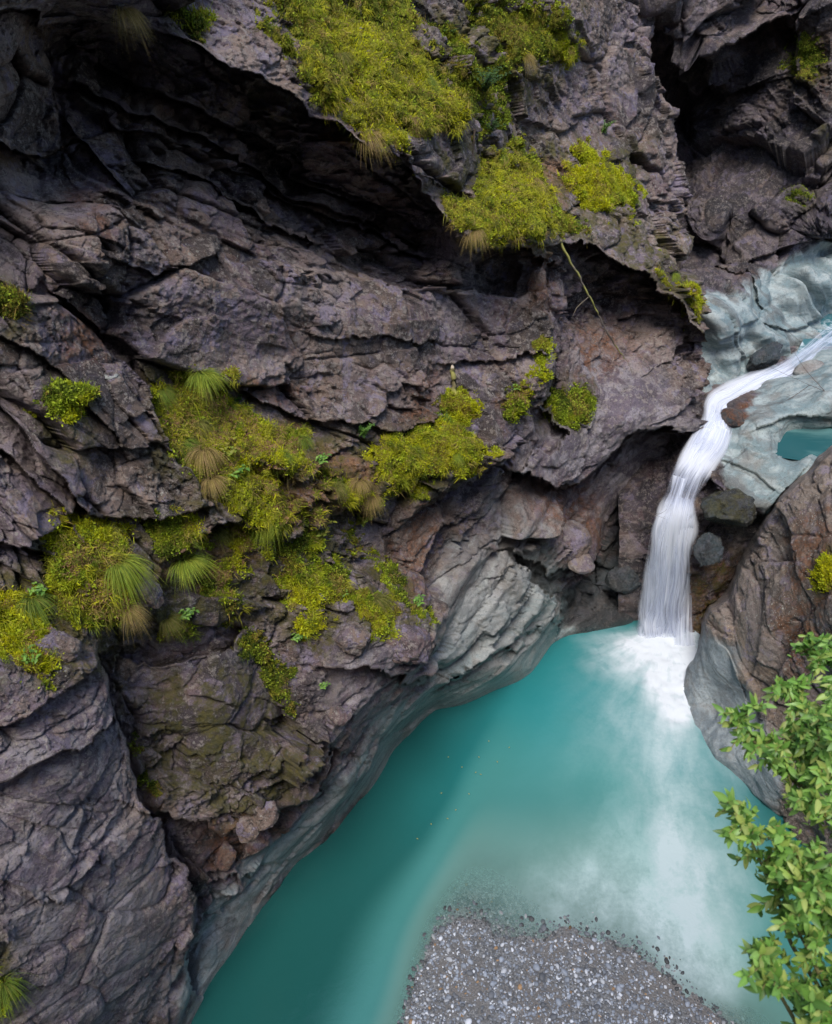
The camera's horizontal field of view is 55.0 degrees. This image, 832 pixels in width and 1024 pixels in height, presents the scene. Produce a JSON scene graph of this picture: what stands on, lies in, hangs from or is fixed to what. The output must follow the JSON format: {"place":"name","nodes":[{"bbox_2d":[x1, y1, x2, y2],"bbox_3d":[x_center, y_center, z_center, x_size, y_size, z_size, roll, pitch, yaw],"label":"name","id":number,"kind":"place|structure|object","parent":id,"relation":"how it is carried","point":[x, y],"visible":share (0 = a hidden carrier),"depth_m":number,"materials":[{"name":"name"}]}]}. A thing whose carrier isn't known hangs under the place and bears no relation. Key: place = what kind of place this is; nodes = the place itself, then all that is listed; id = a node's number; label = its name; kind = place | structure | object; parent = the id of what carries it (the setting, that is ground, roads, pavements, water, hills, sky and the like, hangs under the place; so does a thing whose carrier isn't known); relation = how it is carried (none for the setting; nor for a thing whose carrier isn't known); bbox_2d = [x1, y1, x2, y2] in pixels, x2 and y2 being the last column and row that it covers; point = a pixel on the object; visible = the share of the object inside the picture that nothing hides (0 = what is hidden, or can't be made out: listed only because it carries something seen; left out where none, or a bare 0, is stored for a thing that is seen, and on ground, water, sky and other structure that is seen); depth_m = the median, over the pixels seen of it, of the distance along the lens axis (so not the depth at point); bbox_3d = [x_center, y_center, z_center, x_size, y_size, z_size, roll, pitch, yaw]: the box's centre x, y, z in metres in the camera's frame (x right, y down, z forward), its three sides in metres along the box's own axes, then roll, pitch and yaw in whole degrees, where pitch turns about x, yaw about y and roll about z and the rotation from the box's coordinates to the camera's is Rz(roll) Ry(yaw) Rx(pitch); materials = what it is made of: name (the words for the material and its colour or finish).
{"place":"outdoors","nodes":[
{"label":"outdoors","id":0,"kind":"place"},
{"bbox_2d":[0,0,711,1023],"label":"cliff","id":1,"kind":"structure","parent":0,"point":[304,262],"depth_m":7.84,"materials":[{"name":"stone"}]},
{"bbox_2d":[0,959,21,1017],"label":"moss","id":2,"kind":"object","parent":1,"relation":"on","point":[3,1013],"visible":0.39,"depth_m":6.07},
{"bbox_2d":[0,276,37,329],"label":"moss","id":3,"kind":"object","parent":1,"relation":"on","point":[12,301],"visible":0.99,"depth_m":5.58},
{"bbox_2d":[0,970,40,1023],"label":"grass tuft","id":4,"kind":"object","parent":1,"relation":"on","point":[6,986],"visible":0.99,"depth_m":5.94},
{"bbox_2d":[0,583,63,691],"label":"moss","id":5,"kind":"object","parent":1,"relation":"on","point":[18,637],"visible":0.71,"depth_m":5.87,"materials":[{"name":"plant"}]},
{"bbox_2d":[21,644,40,664],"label":"herb plant","id":6,"kind":"object","parent":5,"relation":"on","point":[32,655],"visible":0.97,"depth_m":5.73,"materials":[{"name":"green plant"}]},
{"bbox_2d":[27,581,46,595],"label":"herb plant","id":7,"kind":"object","parent":5,"relation":"on","point":[38,587],"visible":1,"depth_m":6.04,"materials":[{"name":"green plant"}]},
{"bbox_2d":[13,593,65,629],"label":"grass tuft","id":8,"kind":"object","parent":1,"relation":"on","point":[33,607],"visible":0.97,"depth_m":5.98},
{"bbox_2d":[35,627,81,662],"bbox_3d":[-2.671,1.006,5.985,0.314,0.280,0.233,0,40,0],"label":"rock","id":9,"kind":"object","parent":1,"relation":"on","point":[68,646],"visible":0.85,"depth_m":5.91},
{"bbox_2d":[39,503,83,540],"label":"moss","id":10,"kind":"object","parent":1,"relation":"on","point":[64,520],"visible":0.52,"depth_m":6.20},
{"bbox_2d":[23,374,101,426],"bbox_3d":[-2.614,-0.863,5.965,0.454,0.417,0.541,31,49,32],"label":"moss cushion","id":11,"kind":"object","parent":1,"relation":"on","point":[67,400],"visible":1,"depth_m":5.90,"materials":[{"name":"plant"}]},
{"bbox_2d":[25,513,144,636],"bbox_3d":[-2.611,0.505,6.438,0.795,1.191,0.983,0,40,0],"label":"moss","id":12,"kind":"object","parent":1,"relation":"on","point":[79,562],"visible":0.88,"depth_m":6.27,"materials":[{"name":"plant"}]},
{"bbox_2d":[100,550,166,616],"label":"grass tuft","id":13,"kind":"object","parent":1,"relation":"on","point":[125,570],"visible":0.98,"depth_m":6.35,"materials":[{"name":"plant"}]},
{"bbox_2d":[111,3,155,53],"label":"grass tuft","id":14,"kind":"object","parent":1,"relation":"attached to","point":[128,12],"visible":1,"depth_m":5.71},
{"bbox_2d":[119,598,150,642],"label":"grass tuft","id":15,"kind":"object","parent":1,"relation":"on","point":[132,608],"visible":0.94,"depth_m":6.46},
{"bbox_2d":[128,731,163,798],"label":"moss","id":16,"kind":"object","parent":1,"relation":"on","point":[151,786],"visible":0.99,"depth_m":7.44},
{"bbox_2d":[132,572,164,608],"bbox_3d":[-2.288,0.666,6.726,0.265,0.418,0.252,0,40,0],"label":"rock","id":17,"kind":"object","parent":1,"relation":"on","point":[157,599],"visible":0.66,"depth_m":6.66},
{"bbox_2d":[157,611,189,641],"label":"grass tuft","id":18,"kind":"object","parent":1,"relation":"on","point":[169,620],"visible":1,"depth_m":7.06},
{"bbox_2d":[132,504,215,562],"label":"moss","id":19,"kind":"object","parent":1,"relation":"on","point":[177,533],"visible":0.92,"depth_m":6.89,"materials":[{"name":"plant"}]},
{"bbox_2d":[150,608,205,645],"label":"moss","id":20,"kind":"object","parent":1,"relation":"on","point":[191,633],"visible":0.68,"depth_m":7.34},
{"bbox_2d":[178,607,198,619],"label":"herb plant","id":21,"kind":"object","parent":20,"relation":"on","point":[189,612],"visible":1,"depth_m":7.21,"materials":[{"name":"green plant"}]},
{"bbox_2d":[174,432,206,465],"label":"grass tuft","id":22,"kind":"object","parent":1,"relation":"on","point":[188,441],"visible":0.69,"depth_m":6.91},
{"bbox_2d":[166,0,221,44],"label":"moss","id":23,"kind":"object","parent":1,"relation":"on","point":[196,23],"visible":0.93,"depth_m":6.25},
{"bbox_2d":[164,551,225,606],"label":"grass tuft","id":24,"kind":"object","parent":1,"relation":"on","point":[191,562],"visible":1,"depth_m":7.04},
{"bbox_2d":[193,418,217,447],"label":"grass tuft","id":25,"kind":"object","parent":1,"relation":"on","point":[202,424],"visible":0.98,"depth_m":7.04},
{"bbox_2d":[180,365,236,408],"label":"grass tuft","id":26,"kind":"object","parent":1,"relation":"on","point":[208,374],"visible":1,"depth_m":6.83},
{"bbox_2d":[183,444,234,487],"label":"grass tuft","id":27,"kind":"object","parent":1,"relation":"on","point":[200,454],"visible":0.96,"depth_m":6.88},
{"bbox_2d":[200,471,237,510],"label":"grass tuft","id":28,"kind":"object","parent":1,"relation":"on","point":[210,484],"visible":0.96,"depth_m":6.91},
{"bbox_2d":[190,556,252,628],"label":"moss","id":29,"kind":"object","parent":1,"relation":"on","point":[215,588],"visible":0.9,"depth_m":7.43,"materials":[{"name":"plant"}]},
{"bbox_2d":[213,527,237,560],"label":"grass tuft","id":30,"kind":"object","parent":1,"relation":"on","point":[219,534],"visible":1,"depth_m":7.41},
{"bbox_2d":[215,841,236,871],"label":"rock","id":31,"kind":"object","parent":1,"relation":"on","point":[226,854],"visible":0.98,"depth_m":8.46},
{"bbox_2d":[216,523,265,579],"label":"moss","id":32,"kind":"object","parent":1,"relation":"on","point":[243,542],"visible":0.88,"depth_m":7.56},
{"bbox_2d":[150,364,334,537],"bbox_3d":[-1.535,-0.544,7.395,1.703,1.850,1.143,-17,43,-19],"label":"moss","id":33,"kind":"object","parent":1,"relation":"on","point":[252,433],"visible":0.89,"depth_m":7.25,"materials":[{"name":"plant"}]},
{"bbox_2d":[156,384,184,413],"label":"grass tuft","id":34,"kind":"object","parent":33,"relation":"on","point":[166,392],"visible":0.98,"depth_m":6.90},
{"bbox_2d":[219,437,236,459],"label":"herb plant","id":35,"kind":"object","parent":33,"relation":"on","point":[231,451],"visible":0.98,"depth_m":7.06,"materials":[{"name":"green plant"}]},
{"bbox_2d":[224,464,249,477],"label":"herb plant","id":36,"kind":"object","parent":33,"relation":"on","point":[239,470],"visible":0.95,"depth_m":7.14,"materials":[{"name":"green plant"}]},
{"bbox_2d":[236,815,259,842],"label":"rock","id":37,"kind":"object","parent":1,"relation":"on","point":[247,830],"visible":0.96,"depth_m":7.88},
{"bbox_2d":[241,829,270,858],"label":"rock","id":38,"kind":"object","parent":1,"relation":"on","point":[260,843],"visible":0.84,"depth_m":8.70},
{"bbox_2d":[227,623,300,719],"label":"moss","id":39,"kind":"object","parent":1,"relation":"on","point":[261,652],"visible":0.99,"depth_m":8.11,"materials":[{"name":"plant"}]},
{"bbox_2d":[253,800,278,830],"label":"rock","id":40,"kind":"object","parent":1,"relation":"on","point":[266,816],"visible":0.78,"depth_m":7.86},
{"bbox_2d":[249,522,288,554],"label":"grass tuft","id":41,"kind":"object","parent":1,"relation":"on","point":[264,532],"visible":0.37,"depth_m":7.42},
{"bbox_2d":[251,518,332,564],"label":"moss","id":42,"kind":"object","parent":1,"relation":"on","point":[298,545],"visible":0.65,"depth_m":7.96,"materials":[{"name":"plant"}]},
{"bbox_2d":[315,520,336,539],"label":"seedling","id":43,"kind":"object","parent":42,"relation":"on","point":[320,533],"visible":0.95,"depth_m":8.18,"materials":[{"name":"green plant"}]},
{"bbox_2d":[297,433,318,454],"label":"grass tuft","id":44,"kind":"object","parent":1,"relation":"on","point":[306,439],"visible":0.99,"depth_m":7.78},
{"bbox_2d":[272,534,365,643],"bbox_3d":[-0.988,0.731,8.181,1.009,0.979,0.628,-33,50,-33],"label":"moss","id":45,"kind":"object","parent":1,"relation":"on","point":[330,587],"visible":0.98,"depth_m":8.07,"materials":[{"name":"plant"}]},
{"bbox_2d":[324,704,352,726],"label":"rock","id":46,"kind":"object","parent":1,"relation":"on","point":[338,716],"visible":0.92,"depth_m":8.45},
{"bbox_2d":[333,621,370,655],"bbox_3d":[-0.647,1.273,8.166,0.386,0.345,0.399,0,40,0],"label":"rock","id":47,"kind":"object","parent":1,"relation":"on","point":[352,638],"visible":1,"depth_m":8.03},
{"bbox_2d":[318,464,386,520],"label":"moss","id":48,"kind":"object","parent":1,"relation":"on","point":[352,501],"visible":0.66,"depth_m":8.13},
{"bbox_2d":[333,481,350,505],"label":"grass tuft","id":49,"kind":"object","parent":48,"relation":"on","point":[340,487],"visible":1,"depth_m":7.86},
{"bbox_2d":[346,477,380,501],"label":"grass tuft","id":50,"kind":"object","parent":1,"relation":"on","point":[358,484],"visible":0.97,"depth_m":8.12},
{"bbox_2d":[355,513,372,526],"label":"seedling","id":51,"kind":"object","parent":1,"relation":"on","point":[362,520],"visible":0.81,"depth_m":8.74,"materials":[{"name":"green plant"}]},
{"bbox_2d":[357,422,374,438],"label":"fern","id":52,"kind":"object","parent":1,"relation":"on","point":[363,431],"visible":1,"depth_m":8.31,"materials":[{"name":"green plant"}]},
{"bbox_2d":[253,0,480,175],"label":"moss","id":53,"kind":"object","parent":1,"relation":"on","point":[391,100],"visible":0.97,"depth_m":7.54,"materials":[{"name":"plant"}]},
{"bbox_2d":[333,51,356,76],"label":"grass tuft","id":54,"kind":"object","parent":53,"relation":"on","point":[343,56],"visible":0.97,"depth_m":7.27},
{"bbox_2d":[356,128,393,171],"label":"grass tuft","id":55,"kind":"object","parent":53,"relation":"on","point":[376,134],"visible":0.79,"depth_m":7.28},
{"bbox_2d":[361,493,388,520],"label":"grass tuft","id":56,"kind":"object","parent":1,"relation":"on","point":[372,499],"visible":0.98,"depth_m":8.37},
{"bbox_2d":[350,587,402,642],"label":"moss","id":57,"kind":"object","parent":1,"relation":"on","point":[364,605],"visible":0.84,"depth_m":8.42,"materials":[{"name":"plant"}]},
{"bbox_2d":[373,592,397,628],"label":"grass tuft","id":58,"kind":"object","parent":1,"relation":"on","point":[379,599],"visible":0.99,"depth_m":8.48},
{"bbox_2d":[340,519,439,626],"bbox_3d":[-0.243,0.737,8.912,1.112,1.423,0.745,26,46,28],"label":"moss","id":59,"kind":"object","parent":1,"relation":"on","point":[399,594],"visible":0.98,"depth_m":8.94,"materials":[{"name":"plant"}]},
{"bbox_2d":[385,624,431,664],"bbox_3d":[-0.112,1.440,8.701,0.528,0.422,0.516,17,43,19],"label":"rock","id":60,"kind":"object","parent":1,"relation":"on","point":[412,645],"visible":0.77,"depth_m":8.56,"materials":[{"name":"stone"}]},
{"bbox_2d":[408,115,428,141],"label":"grass tuft","id":61,"kind":"object","parent":1,"relation":"on","point":[414,119],"visible":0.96,"depth_m":7.67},
{"bbox_2d":[359,395,504,502],"bbox_3d":[0.175,-0.481,8.962,0.960,1.190,1.772,25,46,27],"label":"moss","id":62,"kind":"object","parent":1,"relation":"on","point":[407,459],"visible":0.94,"depth_m":8.81,"materials":[{"name":"plant"}]},
{"bbox_2d":[449,450,466,469],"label":"grass tuft","id":63,"kind":"object","parent":62,"relation":"on","point":[454,458],"visible":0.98,"depth_m":8.83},
{"bbox_2d":[450,364,457,394],"bbox_3d":[0.441,-1.565,9.457,0.090,0.400,0.305,-8,41,-9],"label":"broken stump","id":64,"kind":"object","parent":1,"relation":"on","point":[453,381],"visible":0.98,"depth_m":9.43,"materials":[{"name":"wood"}]},
{"bbox_2d":[439,386,484,426],"bbox_3d":[0.558,-1.246,9.389,0.589,0.343,0.570,0,40,0],"label":"moss cushion","id":65,"kind":"object","parent":1,"relation":"on","point":[460,408],"visible":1,"depth_m":9.38,"materials":[{"name":"plant"}]},
{"bbox_2d":[422,14,513,143],"bbox_3d":[0.561,-5.049,9.322,1.051,1.342,1.805,17,43,19],"label":"moss","id":66,"kind":"object","parent":1,"relation":"on","point":[460,47],"visible":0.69,"depth_m":9.25,"materials":[{"name":"plant"}]},
{"bbox_2d":[461,229,491,259],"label":"grass tuft","id":67,"kind":"object","parent":1,"relation":"on","point":[474,234],"visible":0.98,"depth_m":8.29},
{"bbox_2d":[474,65,511,91],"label":"shrub","id":68,"kind":"object","parent":1,"relation":"on","point":[487,82],"visible":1,"depth_m":9.03,"materials":[{"name":"green plant"}]},
{"bbox_2d":[480,118,505,134],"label":"shrub","id":69,"kind":"object","parent":1,"relation":"on","point":[492,127],"visible":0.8,"depth_m":9.43,"materials":[{"name":"green plant"}]},
{"bbox_2d":[435,131,562,253],"bbox_3d":[1.130,-3.644,9.444,1.318,1.187,3.222,10,41,12],"label":"moss","id":70,"kind":"object","parent":1,"relation":"on","point":[506,200],"visible":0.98,"depth_m":8.81,"materials":[{"name":"plant"}]},
{"bbox_2d":[500,378,535,424],"bbox_3d":[1.253,-1.345,9.849,0.351,0.679,0.743,24,45,26],"label":"moss cushion","id":71,"kind":"object","parent":1,"relation":"on","point":[517,403],"visible":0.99,"depth_m":9.76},
{"bbox_2d":[462,0,586,83],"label":"moss","id":72,"kind":"object","parent":1,"relation":"on","point":[521,32],"visible":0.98,"depth_m":9.93,"materials":[{"name":"plant"}]},
{"bbox_2d":[523,54,538,75],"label":"grass tuft","id":73,"kind":"object","parent":72,"relation":"on","point":[530,58],"visible":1,"depth_m":9.71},
{"bbox_2d":[527,266,545,292],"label":"rock","id":74,"kind":"object","parent":1,"relation":"on","point":[536,281],"visible":0.91,"depth_m":9.71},
{"bbox_2d":[524,356,553,386],"bbox_3d":[1.544,-1.757,9.932,0.288,0.421,0.560,21,44,23],"label":"moss cushion","id":75,"kind":"object","parent":1,"relation":"on","point":[545,377],"visible":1,"depth_m":9.90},
{"bbox_2d":[531,334,556,367],"bbox_3d":[1.748,-2.135,10.213,0.296,0.633,1.114,19,43,21],"label":"moss cushion","id":76,"kind":"object","parent":1,"relation":"on","point":[542,342],"visible":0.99,"depth_m":9.92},
{"bbox_2d":[542,380,597,430],"bbox_3d":[2.182,-1.464,11.011,1.139,0.571,0.691,-14,42,-16],"label":"moss cushion","id":77,"kind":"object","parent":1,"relation":"on","point":[577,405],"visible":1,"depth_m":10.96,"materials":[{"name":"plant"}]},
{"bbox_2d":[548,192,592,245],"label":"moss","id":78,"kind":"object","parent":1,"relation":"on","point":[569,224],"visible":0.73,"depth_m":10.35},
{"bbox_2d":[562,520,591,558],"bbox_3d":[2.305,0.439,12.156,0.717,0.596,0.651,0,40,0],"label":"boulder","id":79,"kind":"object","parent":1,"relation":"on","point":[577,536],"visible":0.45,"depth_m":11.94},
{"bbox_2d":[568,554,594,574],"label":"boulder","id":80,"kind":"object","parent":1,"relation":"on","point":[583,564],"visible":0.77,"depth_m":11.95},
{"bbox_2d":[553,231,633,378],"bbox_3d":[2.303,-2.887,10.714,1.837,2.747,0.290,-10,41,-11],"label":"dead branch","id":81,"kind":"object","parent":1,"relation":"on","point":[574,269],"visible":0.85,"depth_m":10.67,"materials":[{"name":"wood"}]},
{"bbox_2d":[557,136,647,226],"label":"moss","id":82,"kind":"object","parent":1,"relation":"on","point":[592,182],"visible":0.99,"depth_m":11.08,"materials":[{"name":"plant"}]},
{"bbox_2d":[653,247,710,331],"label":"moss","id":83,"kind":"object","parent":1,"relation":"attached to","point":[697,296],"visible":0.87,"depth_m":11.50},
{"bbox_2d":[191,619,831,1023],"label":"pool water","id":84,"kind":"structure","parent":0,"point":[589,795],"depth_m":10.41,"materials":[{"name":"liquid"}]},
{"bbox_2d":[389,856,778,1023],"bbox_3d":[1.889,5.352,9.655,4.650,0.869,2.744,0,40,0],"label":"gravel","id":85,"kind":"structure","parent":0,"point":[553,1016],"depth_m":9.18,"materials":[{"name":"gravel"}]},
{"bbox_2d":[644,516,670,636],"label":"waterfall","id":86,"kind":"structure","parent":0,"point":[654,626],"depth_m":12.35,"materials":[{"name":"white liquid"}]},
{"bbox_2d":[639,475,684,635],"bbox_3d":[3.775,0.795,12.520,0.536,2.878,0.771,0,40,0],"label":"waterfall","id":87,"kind":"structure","parent":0,"point":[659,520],"depth_m":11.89,"materials":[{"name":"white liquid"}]},
{"bbox_2d":[658,498,688,636],"bbox_3d":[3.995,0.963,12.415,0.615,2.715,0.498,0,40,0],"label":"waterfall","id":88,"kind":"structure","parent":0,"point":[676,524],"depth_m":11.89,"materials":[{"name":"white liquid"}]},
{"bbox_2d":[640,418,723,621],"bbox_3d":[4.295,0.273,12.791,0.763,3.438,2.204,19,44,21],"label":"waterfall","id":89,"kind":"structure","parent":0,"point":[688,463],"depth_m":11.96,"materials":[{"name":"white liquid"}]},
{"bbox_2d":[672,502,693,635],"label":"waterfall","id":90,"kind":"structure","parent":0,"point":[690,533],"depth_m":12.13,"materials":[{"name":"white liquid"}]},
{"bbox_2d":[677,545,692,645],"bbox_3d":[4.267,1.076,12.439,0.573,2.443,0.845,-32,50,-32],"label":"side fall","id":91,"kind":"object","parent":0,"point":[689,640],"visible":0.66,"depth_m":12.96,"materials":[{"name":"white liquid"}]},
{"bbox_2d":[640,411,730,633],"bbox_3d":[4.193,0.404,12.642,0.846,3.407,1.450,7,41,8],"label":"waterfall","id":92,"kind":"structure","parent":0,"point":[710,457],"depth_m":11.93,"materials":[{"name":"white liquid"}]},
{"bbox_2d":[618,346,831,633],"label":"stream ledge","id":93,"kind":"object","parent":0,"point":[751,463],"visible":0.27,"depth_m":12.48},
{"bbox_2d":[604,565,642,593],"bbox_3d":[3.374,1.034,12.971,0.605,0.531,0.449,-9,41,-11],"label":"boulder","id":94,"kind":"object","parent":93,"relation":"on","point":[624,580],"visible":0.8,"depth_m":12.82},
{"bbox_2d":[693,532,723,566],"bbox_3d":[4.373,0.582,11.954,0.366,0.535,0.501,-23,45,-25],"label":"boulder","id":95,"kind":"object","parent":93,"relation":"on","point":[708,548],"visible":1,"depth_m":11.83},
{"bbox_2d":[700,488,756,527],"bbox_3d":[4.619,-0.040,11.769,0.755,0.720,0.738,-21,44,-23],"label":"boulder","id":96,"kind":"object","parent":93,"relation":"on","point":[733,507],"visible":0.98,"depth_m":11.54,"materials":[{"name":"stone"}]},
{"bbox_2d":[721,407,745,427],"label":"boulder","id":97,"kind":"object","parent":93,"relation":"on","point":[733,417],"visible":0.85,"depth_m":12.11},
{"bbox_2d":[747,341,782,370],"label":"boulder","id":98,"kind":"object","parent":93,"relation":"on","point":[766,356],"visible":1,"depth_m":13.48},
{"bbox_2d":[775,427,831,459],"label":"rock pool water","id":99,"kind":"structure","parent":93,"relation":"in","point":[798,444],"depth_m":12.01,"materials":[{"name":"liquid"}]},
{"bbox_2d":[793,360,823,374],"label":"boulder","id":100,"kind":"object","parent":93,"relation":"on","point":[810,365],"visible":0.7,"depth_m":13.24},
{"bbox_2d":[638,0,831,428],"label":"gorge wall","id":101,"kind":"structure","parent":0,"point":[753,127],"depth_m":14.10,"materials":[{"name":"stone"}]},
{"bbox_2d":[780,184,815,206],"bbox_3d":[6.625,-5.521,13.875,0.579,0.348,0.428,0,40,0],"label":"moss cushion","id":102,"kind":"object","parent":101,"relation":"on","point":[796,193],"visible":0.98,"depth_m":13.82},
{"bbox_2d":[777,31,830,84],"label":"moss cushion","id":103,"kind":"object","parent":101,"relation":"on","point":[806,47],"visible":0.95,"depth_m":13.37,"materials":[{"name":"plant"}]},
{"bbox_2d":[683,445,831,869],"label":"cliff","id":104,"kind":"structure","parent":0,"point":[764,610],"depth_m":10.86,"materials":[{"name":"stone"}]},
{"bbox_2d":[807,550,831,592],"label":"moss cushion","id":105,"kind":"object","parent":104,"relation":"on","point":[821,573],"visible":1,"depth_m":9.78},
{"bbox_2d":[698,341,824,447],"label":"stream","id":106,"kind":"structure","parent":0,"point":[718,402],"depth_m":12.68,"materials":[{"name":"white liquid"}]},
{"bbox_2d":[692,332,831,449],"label":"stream","id":107,"kind":"structure","parent":0,"point":[733,383],"depth_m":12.95,"materials":[{"name":"white liquid"}]},
{"bbox_2d":[791,314,831,366],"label":"stream water","id":108,"kind":"structure","parent":0,"point":[826,321],"depth_m":14.28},
{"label":"near gorge wall","id":109,"kind":"structure","parent":0,"visible":0},
{"bbox_2d":[712,631,831,1023],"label":"leafy bush","id":110,"kind":"object","parent":109,"relation":"on","point":[788,866],"visible":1,"depth_m":2.35,"materials":[{"name":"green plant"}]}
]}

